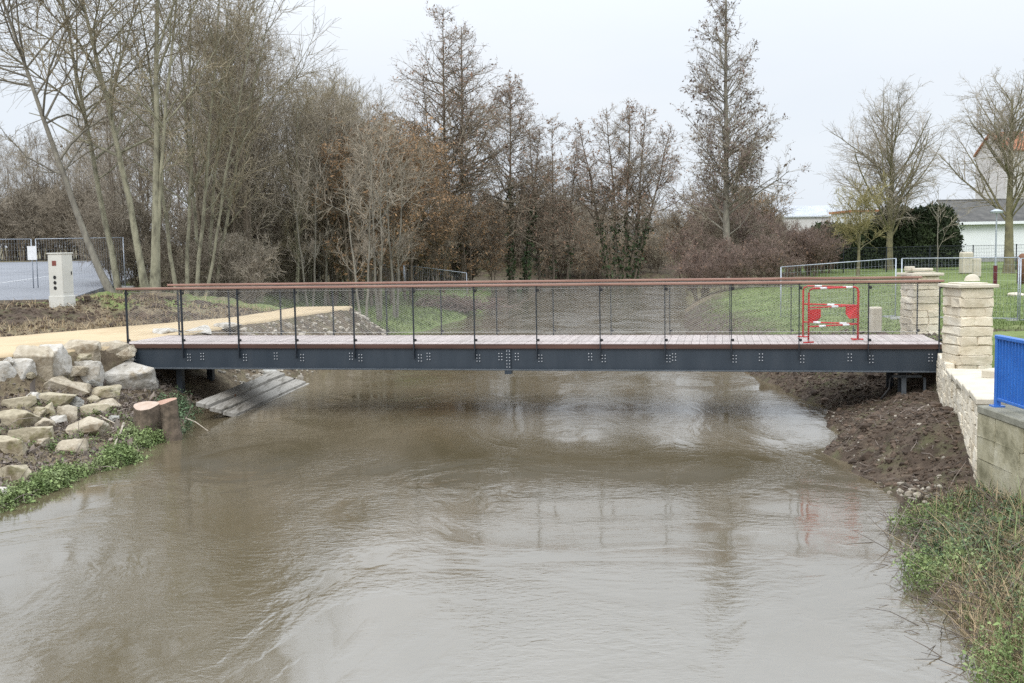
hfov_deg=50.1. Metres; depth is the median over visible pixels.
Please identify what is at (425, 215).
russet tree
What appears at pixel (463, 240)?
russet tree
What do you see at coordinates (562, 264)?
shrub
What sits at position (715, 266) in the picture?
shrub
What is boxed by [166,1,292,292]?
bare tree
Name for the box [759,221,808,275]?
shrub
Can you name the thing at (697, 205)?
shrub
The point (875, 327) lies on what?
stone post
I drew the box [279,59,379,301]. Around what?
bare tree
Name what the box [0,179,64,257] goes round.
shrub
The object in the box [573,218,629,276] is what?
shrub
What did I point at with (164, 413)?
tree stump
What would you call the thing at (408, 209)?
russet tree
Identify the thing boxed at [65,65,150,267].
bare tree
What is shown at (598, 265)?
shrub
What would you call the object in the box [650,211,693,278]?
shrub
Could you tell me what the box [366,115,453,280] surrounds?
russet tree
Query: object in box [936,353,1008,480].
stone wall
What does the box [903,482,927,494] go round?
fallen branch
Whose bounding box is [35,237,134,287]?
fence panel
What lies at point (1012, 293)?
flat boulder
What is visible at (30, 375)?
rubble stone
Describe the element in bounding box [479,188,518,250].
shrub
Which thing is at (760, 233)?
shrub
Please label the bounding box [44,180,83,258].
shrub
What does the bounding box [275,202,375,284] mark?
shrub
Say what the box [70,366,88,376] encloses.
rubble stone
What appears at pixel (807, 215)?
warehouse
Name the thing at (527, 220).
shrub
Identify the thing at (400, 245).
sapling
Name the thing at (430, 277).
fence panel
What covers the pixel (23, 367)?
boulder
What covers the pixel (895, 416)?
pebbles
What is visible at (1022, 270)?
wooden post
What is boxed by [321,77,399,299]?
bare tree
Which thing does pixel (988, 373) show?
coping offcut
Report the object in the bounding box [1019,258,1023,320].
fence panel
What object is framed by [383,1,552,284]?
alder
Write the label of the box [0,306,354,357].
path
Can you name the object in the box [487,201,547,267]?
shrub
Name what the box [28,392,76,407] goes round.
stone slab
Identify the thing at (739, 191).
shrub
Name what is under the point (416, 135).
russet tree
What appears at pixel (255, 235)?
bare tree
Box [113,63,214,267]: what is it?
bare tree
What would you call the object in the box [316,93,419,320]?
sapling
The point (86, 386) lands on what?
rubble stone
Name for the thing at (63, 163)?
bare tree
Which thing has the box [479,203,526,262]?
shrub
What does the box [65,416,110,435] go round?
bank stone
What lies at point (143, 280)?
bare tree
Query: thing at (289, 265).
shrub
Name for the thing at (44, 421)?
bank stone
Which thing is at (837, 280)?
fence panel
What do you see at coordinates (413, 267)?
shrub
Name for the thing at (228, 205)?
multi stemmed tree
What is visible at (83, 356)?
rubble stone
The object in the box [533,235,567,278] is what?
shrub
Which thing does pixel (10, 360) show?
rubble stone
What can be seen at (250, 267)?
shrub
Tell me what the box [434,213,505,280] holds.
shrub
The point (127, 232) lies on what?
shrub
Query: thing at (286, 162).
bare tree
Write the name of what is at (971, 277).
dome stone
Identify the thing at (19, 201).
bare tree
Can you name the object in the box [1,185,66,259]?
shrub
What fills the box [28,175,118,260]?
shrub
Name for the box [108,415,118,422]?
rubble stone
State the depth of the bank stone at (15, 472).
14.95 m
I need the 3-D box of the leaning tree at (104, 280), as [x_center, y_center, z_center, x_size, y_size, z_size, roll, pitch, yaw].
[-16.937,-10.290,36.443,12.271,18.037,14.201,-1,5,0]
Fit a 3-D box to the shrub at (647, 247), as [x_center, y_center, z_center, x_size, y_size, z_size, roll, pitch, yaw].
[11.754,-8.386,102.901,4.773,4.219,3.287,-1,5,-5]
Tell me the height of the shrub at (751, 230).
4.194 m
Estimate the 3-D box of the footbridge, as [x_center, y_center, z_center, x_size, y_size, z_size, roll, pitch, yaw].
[-0.005,0.109,21.538,15.753,2.551,2.220,0,5,11]
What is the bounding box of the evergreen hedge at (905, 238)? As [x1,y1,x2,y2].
[810,200,965,268]
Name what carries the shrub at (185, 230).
on the ground at (200, 382)
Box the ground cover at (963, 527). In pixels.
[902,480,1023,641]
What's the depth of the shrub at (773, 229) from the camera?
71.33 m
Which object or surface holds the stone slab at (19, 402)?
on the ground at (200, 382)
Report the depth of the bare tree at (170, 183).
57.53 m
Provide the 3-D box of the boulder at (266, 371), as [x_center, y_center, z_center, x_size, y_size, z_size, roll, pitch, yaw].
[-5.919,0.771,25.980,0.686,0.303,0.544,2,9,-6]
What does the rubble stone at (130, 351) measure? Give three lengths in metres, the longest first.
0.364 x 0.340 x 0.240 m
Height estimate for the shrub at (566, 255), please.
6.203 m
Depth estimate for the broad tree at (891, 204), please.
67.98 m
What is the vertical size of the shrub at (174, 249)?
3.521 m
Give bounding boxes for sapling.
[241,135,338,306]
[283,115,397,316]
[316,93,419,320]
[334,102,440,317]
[921,171,971,289]
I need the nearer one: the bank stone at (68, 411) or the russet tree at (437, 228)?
the bank stone at (68, 411)
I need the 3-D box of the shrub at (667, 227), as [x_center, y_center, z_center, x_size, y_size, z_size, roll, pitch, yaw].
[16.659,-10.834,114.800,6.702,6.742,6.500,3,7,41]
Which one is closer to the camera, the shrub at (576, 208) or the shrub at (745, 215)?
the shrub at (745, 215)
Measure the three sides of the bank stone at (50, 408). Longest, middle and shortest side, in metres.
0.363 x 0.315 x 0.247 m
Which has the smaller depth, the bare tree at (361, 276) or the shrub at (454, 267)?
the bare tree at (361, 276)
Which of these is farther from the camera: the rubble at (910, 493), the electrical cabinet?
the electrical cabinet
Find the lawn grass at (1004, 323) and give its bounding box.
[689,283,1023,381]
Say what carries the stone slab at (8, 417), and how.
on the ground at (200, 382)
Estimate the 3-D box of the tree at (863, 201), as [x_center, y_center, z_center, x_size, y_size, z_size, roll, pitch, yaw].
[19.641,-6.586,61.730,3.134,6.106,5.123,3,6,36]
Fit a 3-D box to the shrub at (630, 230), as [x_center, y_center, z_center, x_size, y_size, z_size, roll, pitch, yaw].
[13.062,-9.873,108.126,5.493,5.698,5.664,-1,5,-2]
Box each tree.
[0,0,190,292]
[0,0,220,287]
[0,0,229,293]
[0,122,15,197]
[0,132,23,258]
[0,142,38,260]
[1,139,46,197]
[5,122,69,259]
[23,138,69,246]
[40,120,96,258]
[40,129,87,192]
[47,0,272,287]
[52,112,116,257]
[54,77,152,266]
[64,144,107,234]
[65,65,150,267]
[68,94,152,239]
[72,0,344,296]
[74,0,321,295]
[95,75,182,265]
[112,121,151,227]
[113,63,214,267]
[115,66,201,267]
[123,114,185,230]
[136,0,275,266]
[159,0,293,236]
[163,79,209,219]
[165,16,294,273]
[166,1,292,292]
[176,2,306,301]
[178,79,255,168]
[201,9,309,290]
[251,55,353,293]
[252,78,354,303]
[254,83,292,280]
[257,87,394,305]
[262,112,293,195]
[270,78,370,289]
[272,128,340,197]
[273,96,318,190]
[276,84,375,305]
[277,70,367,278]
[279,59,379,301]
[279,86,353,291]
[291,160,357,301]
[298,117,390,307]
[301,94,389,281]
[310,128,376,295]
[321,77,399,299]
[327,110,432,306]
[347,84,399,278]
[352,120,434,304]
[353,115,422,294]
[356,110,426,293]
[362,101,401,281]
[363,113,452,291]
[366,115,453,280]
[367,126,449,299]
[399,123,458,290]
[413,145,472,288]
[418,178,471,291]
[445,184,491,290]
[473,202,516,292]
[818,75,964,269]
[820,171,893,275]
[919,67,1023,272]
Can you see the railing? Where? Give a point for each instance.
(1009, 373)
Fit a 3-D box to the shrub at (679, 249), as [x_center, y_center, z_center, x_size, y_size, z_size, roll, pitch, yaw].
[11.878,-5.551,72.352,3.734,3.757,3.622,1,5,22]
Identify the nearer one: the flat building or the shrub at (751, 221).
the shrub at (751, 221)
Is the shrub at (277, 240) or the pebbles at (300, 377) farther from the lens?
the shrub at (277, 240)
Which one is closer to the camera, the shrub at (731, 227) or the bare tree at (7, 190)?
the shrub at (731, 227)
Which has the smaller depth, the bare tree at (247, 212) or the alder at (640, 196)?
the bare tree at (247, 212)
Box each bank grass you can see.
[240,284,478,334]
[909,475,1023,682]
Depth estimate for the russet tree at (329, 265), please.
51.82 m
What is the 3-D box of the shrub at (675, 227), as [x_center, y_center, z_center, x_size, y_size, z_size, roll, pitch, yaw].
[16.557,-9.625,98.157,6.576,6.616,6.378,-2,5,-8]
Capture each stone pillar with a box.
[897,271,943,334]
[938,282,998,373]
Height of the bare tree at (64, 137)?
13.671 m
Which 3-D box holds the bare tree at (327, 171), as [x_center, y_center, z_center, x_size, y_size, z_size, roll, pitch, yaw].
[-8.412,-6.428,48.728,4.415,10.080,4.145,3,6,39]
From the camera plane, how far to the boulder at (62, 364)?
20.46 m
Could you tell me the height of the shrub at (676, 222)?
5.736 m
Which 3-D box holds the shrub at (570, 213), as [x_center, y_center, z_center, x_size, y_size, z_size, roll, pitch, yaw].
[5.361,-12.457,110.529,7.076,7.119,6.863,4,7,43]
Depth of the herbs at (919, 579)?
9.92 m
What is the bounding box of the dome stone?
[964,274,979,280]
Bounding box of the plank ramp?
[196,371,309,416]
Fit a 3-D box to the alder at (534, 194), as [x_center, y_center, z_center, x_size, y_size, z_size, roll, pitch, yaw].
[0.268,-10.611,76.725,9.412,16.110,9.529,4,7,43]
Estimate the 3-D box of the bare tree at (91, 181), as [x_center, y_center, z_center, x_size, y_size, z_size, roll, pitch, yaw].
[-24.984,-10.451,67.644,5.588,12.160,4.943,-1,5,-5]
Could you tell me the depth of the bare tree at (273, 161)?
55.96 m
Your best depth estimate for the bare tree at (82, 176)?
98.52 m
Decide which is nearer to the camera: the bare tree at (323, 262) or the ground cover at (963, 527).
the ground cover at (963, 527)
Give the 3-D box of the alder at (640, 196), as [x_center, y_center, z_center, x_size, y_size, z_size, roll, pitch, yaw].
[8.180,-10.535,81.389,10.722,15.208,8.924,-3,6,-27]
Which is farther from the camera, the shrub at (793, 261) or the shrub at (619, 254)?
the shrub at (619, 254)
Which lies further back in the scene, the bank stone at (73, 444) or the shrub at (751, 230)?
the shrub at (751, 230)
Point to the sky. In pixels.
(577, 58)
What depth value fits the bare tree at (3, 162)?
106.64 m
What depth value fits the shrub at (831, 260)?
65.34 m
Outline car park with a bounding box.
[0,261,137,299]
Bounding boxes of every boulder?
[0,361,16,381]
[12,358,36,379]
[13,345,53,381]
[39,344,71,375]
[63,339,100,361]
[74,360,104,386]
[101,340,129,353]
[104,361,158,389]
[263,369,276,374]
[1007,292,1023,295]
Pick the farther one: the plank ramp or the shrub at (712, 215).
the shrub at (712, 215)
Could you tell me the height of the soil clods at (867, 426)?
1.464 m
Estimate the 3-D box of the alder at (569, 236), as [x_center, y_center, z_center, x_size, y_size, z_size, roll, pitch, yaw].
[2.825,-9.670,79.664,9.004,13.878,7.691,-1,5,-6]
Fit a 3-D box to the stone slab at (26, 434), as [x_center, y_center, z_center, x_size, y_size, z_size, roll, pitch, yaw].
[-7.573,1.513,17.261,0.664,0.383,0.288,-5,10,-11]
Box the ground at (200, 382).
[0,246,1023,682]
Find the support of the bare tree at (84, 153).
on the ground at (200, 382)
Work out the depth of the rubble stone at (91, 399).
20.07 m
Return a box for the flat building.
[829,209,878,223]
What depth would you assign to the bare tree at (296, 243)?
47.97 m
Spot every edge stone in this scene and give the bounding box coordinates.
[152,328,177,333]
[185,325,211,333]
[213,322,241,330]
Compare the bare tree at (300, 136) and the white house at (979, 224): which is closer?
the bare tree at (300, 136)
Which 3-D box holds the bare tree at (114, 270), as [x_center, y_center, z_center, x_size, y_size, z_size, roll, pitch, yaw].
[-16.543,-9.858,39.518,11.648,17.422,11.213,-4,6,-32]
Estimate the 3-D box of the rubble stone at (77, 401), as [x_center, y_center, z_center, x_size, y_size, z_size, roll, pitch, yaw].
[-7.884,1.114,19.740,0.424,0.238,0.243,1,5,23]
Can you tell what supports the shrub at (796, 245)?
on the ground at (200, 382)
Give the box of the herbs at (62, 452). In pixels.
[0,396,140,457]
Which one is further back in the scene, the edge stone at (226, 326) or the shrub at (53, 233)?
the shrub at (53, 233)
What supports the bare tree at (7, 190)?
on the ground at (200, 382)
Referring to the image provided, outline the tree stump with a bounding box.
[133,398,182,441]
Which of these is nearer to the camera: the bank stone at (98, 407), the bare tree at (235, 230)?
the bank stone at (98, 407)
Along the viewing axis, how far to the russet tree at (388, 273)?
61.87 m
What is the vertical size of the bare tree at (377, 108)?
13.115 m
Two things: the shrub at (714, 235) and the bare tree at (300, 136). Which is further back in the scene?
the shrub at (714, 235)
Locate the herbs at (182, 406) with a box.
[129,385,203,435]
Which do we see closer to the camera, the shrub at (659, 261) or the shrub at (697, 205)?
the shrub at (697, 205)
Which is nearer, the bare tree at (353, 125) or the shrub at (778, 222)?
the bare tree at (353, 125)
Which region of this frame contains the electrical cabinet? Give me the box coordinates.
[46,253,75,307]
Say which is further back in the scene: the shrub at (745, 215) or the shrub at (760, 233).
the shrub at (745, 215)
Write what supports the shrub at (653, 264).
on the ground at (200, 382)
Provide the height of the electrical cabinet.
1.452 m
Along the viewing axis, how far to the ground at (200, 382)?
25.38 m
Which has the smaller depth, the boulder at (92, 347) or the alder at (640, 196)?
the boulder at (92, 347)
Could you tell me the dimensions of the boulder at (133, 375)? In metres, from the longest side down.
1.065 x 0.850 x 0.784 m
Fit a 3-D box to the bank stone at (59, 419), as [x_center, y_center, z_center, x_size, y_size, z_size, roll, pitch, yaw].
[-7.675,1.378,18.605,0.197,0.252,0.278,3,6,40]
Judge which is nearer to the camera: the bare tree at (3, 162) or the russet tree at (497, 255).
the russet tree at (497, 255)
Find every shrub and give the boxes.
[0,179,46,259]
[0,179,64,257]
[0,184,42,260]
[0,188,34,259]
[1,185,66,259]
[8,199,69,260]
[26,185,98,259]
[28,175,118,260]
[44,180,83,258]
[48,182,120,258]
[54,187,174,287]
[64,209,149,283]
[89,190,193,291]
[116,219,206,291]
[143,172,232,278]
[144,196,225,281]
[146,220,254,297]
[170,180,272,258]
[189,232,254,295]
[194,236,282,303]
[201,225,286,303]
[231,191,328,282]
[236,182,321,299]
[272,221,365,289]
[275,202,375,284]
[377,221,450,289]
[406,219,460,288]
[425,207,479,284]
[433,227,483,284]
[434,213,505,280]
[442,224,459,284]
[472,195,508,229]
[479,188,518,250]
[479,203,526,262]
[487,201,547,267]
[493,195,547,256]
[521,233,560,269]
[527,213,595,275]
[530,227,580,277]
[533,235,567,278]
[545,187,595,236]
[557,225,609,279]
[572,202,635,243]
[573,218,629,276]
[579,233,622,278]
[595,205,643,255]
[603,228,638,270]
[611,198,663,260]
[618,232,659,273]
[620,214,669,268]
[629,205,686,268]
[635,229,672,273]
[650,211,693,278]
[652,209,689,266]
[658,201,703,242]
[659,215,720,286]
[661,231,705,276]
[662,237,737,300]
[663,181,769,238]
[665,206,712,252]
[672,184,751,227]
[680,220,741,276]
[680,227,741,287]
[685,202,744,234]
[687,200,776,262]
[687,206,770,253]
[699,243,754,291]
[700,200,769,263]
[707,183,776,225]
[718,241,768,287]
[729,181,794,228]
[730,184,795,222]
[732,212,765,263]
[732,223,788,285]
[746,213,802,258]
[748,224,793,274]
[751,205,782,266]
[753,238,806,285]
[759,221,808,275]
[772,214,804,262]
[777,221,823,272]
[783,231,828,275]
[784,217,838,275]
[790,214,850,271]
[814,228,853,272]
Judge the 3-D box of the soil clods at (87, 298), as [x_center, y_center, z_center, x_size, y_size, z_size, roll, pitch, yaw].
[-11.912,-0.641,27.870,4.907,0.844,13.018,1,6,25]
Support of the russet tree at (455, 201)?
on the ground at (200, 382)
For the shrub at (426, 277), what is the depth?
69.34 m
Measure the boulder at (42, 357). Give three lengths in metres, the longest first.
0.722 x 0.706 x 0.565 m
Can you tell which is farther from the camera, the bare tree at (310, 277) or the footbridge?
the bare tree at (310, 277)
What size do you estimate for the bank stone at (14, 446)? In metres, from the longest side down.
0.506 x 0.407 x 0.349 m
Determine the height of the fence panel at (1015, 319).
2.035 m
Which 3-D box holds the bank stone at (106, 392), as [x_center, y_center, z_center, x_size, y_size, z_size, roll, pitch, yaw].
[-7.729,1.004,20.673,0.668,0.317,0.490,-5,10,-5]
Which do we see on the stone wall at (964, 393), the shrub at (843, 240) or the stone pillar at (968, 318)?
the stone pillar at (968, 318)
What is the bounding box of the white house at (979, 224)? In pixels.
[933,198,1023,261]
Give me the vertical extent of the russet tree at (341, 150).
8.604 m
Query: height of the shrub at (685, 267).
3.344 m
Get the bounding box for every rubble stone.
[3,357,13,363]
[26,372,35,378]
[26,392,40,399]
[33,407,46,416]
[35,437,51,447]
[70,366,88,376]
[70,397,83,408]
[72,381,90,391]
[76,353,91,361]
[85,380,102,386]
[87,395,100,403]
[97,398,121,411]
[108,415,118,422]
[116,344,136,360]
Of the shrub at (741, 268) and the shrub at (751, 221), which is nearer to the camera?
the shrub at (741, 268)
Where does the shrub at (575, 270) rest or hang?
on the ground at (200, 382)
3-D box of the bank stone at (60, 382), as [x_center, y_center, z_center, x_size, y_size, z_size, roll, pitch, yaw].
[-8.220,0.885,20.346,0.776,0.473,0.615,2,10,0]
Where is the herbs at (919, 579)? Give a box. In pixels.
[886,487,1023,682]
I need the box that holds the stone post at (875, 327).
[869,307,881,332]
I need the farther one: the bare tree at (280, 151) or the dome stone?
the bare tree at (280, 151)
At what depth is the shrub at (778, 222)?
74.89 m
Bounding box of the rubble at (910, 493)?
[887,482,945,502]
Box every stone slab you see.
[0,409,41,428]
[1,396,36,408]
[7,426,53,442]
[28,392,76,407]
[912,268,932,270]
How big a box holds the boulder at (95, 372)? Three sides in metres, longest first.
0.586 x 0.557 x 0.480 m
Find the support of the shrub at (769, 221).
on the ground at (200, 382)
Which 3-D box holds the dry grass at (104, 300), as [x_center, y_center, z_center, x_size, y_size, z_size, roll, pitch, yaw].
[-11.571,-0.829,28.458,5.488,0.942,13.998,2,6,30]
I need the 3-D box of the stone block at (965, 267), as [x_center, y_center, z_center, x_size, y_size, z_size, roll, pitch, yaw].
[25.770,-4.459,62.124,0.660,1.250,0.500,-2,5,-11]
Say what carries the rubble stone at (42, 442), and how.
on the ground at (200, 382)
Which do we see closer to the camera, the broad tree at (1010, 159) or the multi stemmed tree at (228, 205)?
the multi stemmed tree at (228, 205)
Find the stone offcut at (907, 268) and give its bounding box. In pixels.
[904,266,914,270]
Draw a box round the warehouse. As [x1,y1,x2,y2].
[767,205,840,232]
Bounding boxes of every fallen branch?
[113,422,124,447]
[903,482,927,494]
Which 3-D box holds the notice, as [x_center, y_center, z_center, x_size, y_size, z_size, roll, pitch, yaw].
[-17.336,-3.196,39.547,0.330,0.500,0.012,-1,5,0]
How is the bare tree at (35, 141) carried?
on the ground at (200, 382)
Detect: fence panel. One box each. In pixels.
[0,239,33,288]
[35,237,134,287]
[404,265,466,298]
[780,258,899,317]
[890,257,1023,320]
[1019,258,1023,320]
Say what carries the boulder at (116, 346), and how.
on the ground at (200, 382)
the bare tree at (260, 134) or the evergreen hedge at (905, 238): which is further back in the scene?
the evergreen hedge at (905, 238)
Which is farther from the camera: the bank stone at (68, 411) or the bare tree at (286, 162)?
the bare tree at (286, 162)
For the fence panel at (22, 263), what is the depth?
39.63 m
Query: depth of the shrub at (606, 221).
108.21 m
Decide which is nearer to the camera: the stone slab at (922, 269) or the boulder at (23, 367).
the boulder at (23, 367)
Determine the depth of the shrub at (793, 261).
52.89 m
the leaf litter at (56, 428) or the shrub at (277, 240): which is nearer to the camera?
the leaf litter at (56, 428)
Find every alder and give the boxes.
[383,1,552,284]
[458,73,578,291]
[494,112,607,289]
[558,98,701,286]
[651,0,810,280]
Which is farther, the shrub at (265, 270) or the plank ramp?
the shrub at (265, 270)
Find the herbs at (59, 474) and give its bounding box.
[0,420,170,512]
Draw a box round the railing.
[989,335,1023,408]
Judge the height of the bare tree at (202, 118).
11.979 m
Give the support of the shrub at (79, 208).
on the ground at (200, 382)
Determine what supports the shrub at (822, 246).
on the ground at (200, 382)
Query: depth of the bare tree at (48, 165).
107.97 m
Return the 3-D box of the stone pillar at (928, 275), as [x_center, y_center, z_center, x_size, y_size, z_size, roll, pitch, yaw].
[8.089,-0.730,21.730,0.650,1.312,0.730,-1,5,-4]
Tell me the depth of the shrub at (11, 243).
106.02 m
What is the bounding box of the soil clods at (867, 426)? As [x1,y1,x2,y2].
[750,328,986,518]
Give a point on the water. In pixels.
(514, 527)
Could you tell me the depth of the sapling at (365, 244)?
39.83 m
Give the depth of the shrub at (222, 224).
51.81 m
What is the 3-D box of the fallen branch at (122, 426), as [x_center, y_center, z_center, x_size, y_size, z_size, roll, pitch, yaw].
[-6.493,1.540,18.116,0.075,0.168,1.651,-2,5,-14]
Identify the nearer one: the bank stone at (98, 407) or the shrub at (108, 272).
the bank stone at (98, 407)
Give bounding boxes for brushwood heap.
[382,288,534,314]
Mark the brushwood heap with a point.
(454, 302)
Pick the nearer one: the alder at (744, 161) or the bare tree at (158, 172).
the bare tree at (158, 172)
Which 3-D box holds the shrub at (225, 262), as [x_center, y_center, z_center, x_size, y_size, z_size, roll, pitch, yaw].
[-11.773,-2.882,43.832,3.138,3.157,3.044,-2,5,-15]
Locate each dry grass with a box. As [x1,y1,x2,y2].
[0,290,278,336]
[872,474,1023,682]
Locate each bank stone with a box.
[0,435,30,455]
[0,465,31,480]
[35,418,55,426]
[43,375,89,396]
[43,402,55,417]
[50,415,67,424]
[55,438,88,455]
[57,405,77,421]
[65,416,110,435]
[80,403,110,417]
[91,384,121,399]
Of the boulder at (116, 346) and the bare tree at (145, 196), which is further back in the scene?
the bare tree at (145, 196)
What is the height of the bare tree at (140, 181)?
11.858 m
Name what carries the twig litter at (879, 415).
on the ground at (200, 382)
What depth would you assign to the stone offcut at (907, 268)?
21.53 m
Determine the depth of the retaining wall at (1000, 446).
12.11 m
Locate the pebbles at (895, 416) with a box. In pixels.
[820,372,979,507]
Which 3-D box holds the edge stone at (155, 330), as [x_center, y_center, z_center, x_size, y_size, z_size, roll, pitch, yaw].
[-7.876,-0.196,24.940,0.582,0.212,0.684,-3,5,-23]
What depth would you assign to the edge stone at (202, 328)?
25.56 m
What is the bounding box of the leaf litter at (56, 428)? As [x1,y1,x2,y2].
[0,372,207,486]
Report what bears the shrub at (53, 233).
on the ground at (200, 382)
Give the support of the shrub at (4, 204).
on the ground at (200, 382)
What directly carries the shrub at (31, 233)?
on the ground at (200, 382)
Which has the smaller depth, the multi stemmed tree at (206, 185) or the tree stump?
the tree stump
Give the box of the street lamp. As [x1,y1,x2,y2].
[990,209,1003,283]
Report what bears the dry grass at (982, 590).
on the ground at (200, 382)
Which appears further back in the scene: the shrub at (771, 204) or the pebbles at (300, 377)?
the shrub at (771, 204)
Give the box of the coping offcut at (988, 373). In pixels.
[982,368,993,377]
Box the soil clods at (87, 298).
[0,293,258,336]
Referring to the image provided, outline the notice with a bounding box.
[27,246,36,259]
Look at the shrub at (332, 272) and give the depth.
58.86 m
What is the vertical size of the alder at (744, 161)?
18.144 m
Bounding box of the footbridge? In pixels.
[116,276,944,399]
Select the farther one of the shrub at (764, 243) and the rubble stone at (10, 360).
the shrub at (764, 243)
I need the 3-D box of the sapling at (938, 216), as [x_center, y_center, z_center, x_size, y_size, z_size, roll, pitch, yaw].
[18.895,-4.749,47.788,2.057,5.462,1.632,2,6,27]
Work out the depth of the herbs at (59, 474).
15.77 m
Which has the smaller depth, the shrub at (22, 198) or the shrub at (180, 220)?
the shrub at (180, 220)
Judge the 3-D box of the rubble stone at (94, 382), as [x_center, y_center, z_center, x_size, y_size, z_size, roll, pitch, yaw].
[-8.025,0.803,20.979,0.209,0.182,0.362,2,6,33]
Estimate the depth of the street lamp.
51.02 m
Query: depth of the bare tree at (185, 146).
76.26 m
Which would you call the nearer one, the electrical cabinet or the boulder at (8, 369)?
the boulder at (8, 369)
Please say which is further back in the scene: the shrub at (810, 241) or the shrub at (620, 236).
the shrub at (620, 236)
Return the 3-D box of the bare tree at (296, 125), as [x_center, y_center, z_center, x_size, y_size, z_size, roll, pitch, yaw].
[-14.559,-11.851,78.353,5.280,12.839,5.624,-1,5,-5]
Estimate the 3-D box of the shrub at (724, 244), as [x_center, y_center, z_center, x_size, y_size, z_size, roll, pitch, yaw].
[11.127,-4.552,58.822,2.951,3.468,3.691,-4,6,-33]
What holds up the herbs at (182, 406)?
on the ground at (200, 382)
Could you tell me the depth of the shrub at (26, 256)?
104.54 m
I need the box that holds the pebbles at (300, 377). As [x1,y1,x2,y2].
[217,311,385,383]
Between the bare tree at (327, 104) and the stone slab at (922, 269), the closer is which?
the stone slab at (922, 269)
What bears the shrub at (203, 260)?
on the ground at (200, 382)
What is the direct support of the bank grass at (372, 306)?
on the ground at (200, 382)
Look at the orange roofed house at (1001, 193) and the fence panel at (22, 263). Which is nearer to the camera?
the fence panel at (22, 263)
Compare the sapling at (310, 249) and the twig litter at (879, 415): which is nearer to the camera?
the twig litter at (879, 415)
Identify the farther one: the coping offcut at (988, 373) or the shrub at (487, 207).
the shrub at (487, 207)
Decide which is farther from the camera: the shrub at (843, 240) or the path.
the shrub at (843, 240)
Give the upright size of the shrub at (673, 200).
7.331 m
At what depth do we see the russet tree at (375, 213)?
55.25 m
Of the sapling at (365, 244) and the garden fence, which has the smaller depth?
the sapling at (365, 244)
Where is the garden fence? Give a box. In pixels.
[799,244,1021,272]
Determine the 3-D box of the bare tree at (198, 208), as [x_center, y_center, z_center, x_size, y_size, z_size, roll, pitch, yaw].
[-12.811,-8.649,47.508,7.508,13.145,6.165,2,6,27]
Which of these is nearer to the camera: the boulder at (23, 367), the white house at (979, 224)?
the boulder at (23, 367)
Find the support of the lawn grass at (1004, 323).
on the ground at (200, 382)
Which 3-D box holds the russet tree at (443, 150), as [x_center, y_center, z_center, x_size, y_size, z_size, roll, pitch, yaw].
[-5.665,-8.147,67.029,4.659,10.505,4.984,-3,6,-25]
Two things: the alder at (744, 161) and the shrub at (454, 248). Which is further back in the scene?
the shrub at (454, 248)
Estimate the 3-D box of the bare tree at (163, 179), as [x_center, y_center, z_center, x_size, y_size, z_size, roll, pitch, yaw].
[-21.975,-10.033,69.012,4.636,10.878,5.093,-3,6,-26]
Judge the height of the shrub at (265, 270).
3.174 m
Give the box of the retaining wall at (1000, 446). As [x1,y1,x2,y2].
[976,405,1023,502]
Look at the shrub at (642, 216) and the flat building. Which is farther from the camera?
the flat building
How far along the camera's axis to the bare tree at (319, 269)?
55.11 m
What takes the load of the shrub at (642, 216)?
on the ground at (200, 382)
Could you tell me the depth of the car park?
46.63 m
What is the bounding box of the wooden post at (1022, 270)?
[1017,253,1023,283]
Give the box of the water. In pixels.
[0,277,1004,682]
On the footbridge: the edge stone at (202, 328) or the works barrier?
the works barrier
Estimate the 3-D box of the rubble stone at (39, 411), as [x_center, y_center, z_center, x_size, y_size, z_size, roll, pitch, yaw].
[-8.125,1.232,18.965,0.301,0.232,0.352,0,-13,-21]
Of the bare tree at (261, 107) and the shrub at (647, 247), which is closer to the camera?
the bare tree at (261, 107)
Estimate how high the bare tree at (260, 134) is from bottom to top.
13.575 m
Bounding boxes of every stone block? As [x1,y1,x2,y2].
[959,252,973,273]
[972,258,980,276]
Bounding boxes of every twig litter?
[760,332,971,512]
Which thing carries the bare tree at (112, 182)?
on the ground at (200, 382)
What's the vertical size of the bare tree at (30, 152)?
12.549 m
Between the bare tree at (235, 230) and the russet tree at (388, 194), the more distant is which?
the russet tree at (388, 194)
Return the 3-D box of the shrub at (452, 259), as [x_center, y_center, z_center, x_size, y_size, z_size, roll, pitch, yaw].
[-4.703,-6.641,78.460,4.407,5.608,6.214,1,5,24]
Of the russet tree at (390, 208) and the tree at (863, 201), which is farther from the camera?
the tree at (863, 201)
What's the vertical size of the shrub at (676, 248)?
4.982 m
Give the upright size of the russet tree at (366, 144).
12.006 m
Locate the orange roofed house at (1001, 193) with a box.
[973,131,1023,198]
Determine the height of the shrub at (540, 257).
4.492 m
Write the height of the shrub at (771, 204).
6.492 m
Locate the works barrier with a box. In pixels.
[800,285,863,342]
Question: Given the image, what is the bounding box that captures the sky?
[0,0,1023,247]
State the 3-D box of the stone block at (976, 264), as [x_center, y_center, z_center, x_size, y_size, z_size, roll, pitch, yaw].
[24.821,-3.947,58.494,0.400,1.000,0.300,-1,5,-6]
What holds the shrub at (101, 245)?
on the ground at (200, 382)
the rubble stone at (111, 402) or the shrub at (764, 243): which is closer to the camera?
the rubble stone at (111, 402)
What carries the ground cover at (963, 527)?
on the ground at (200, 382)

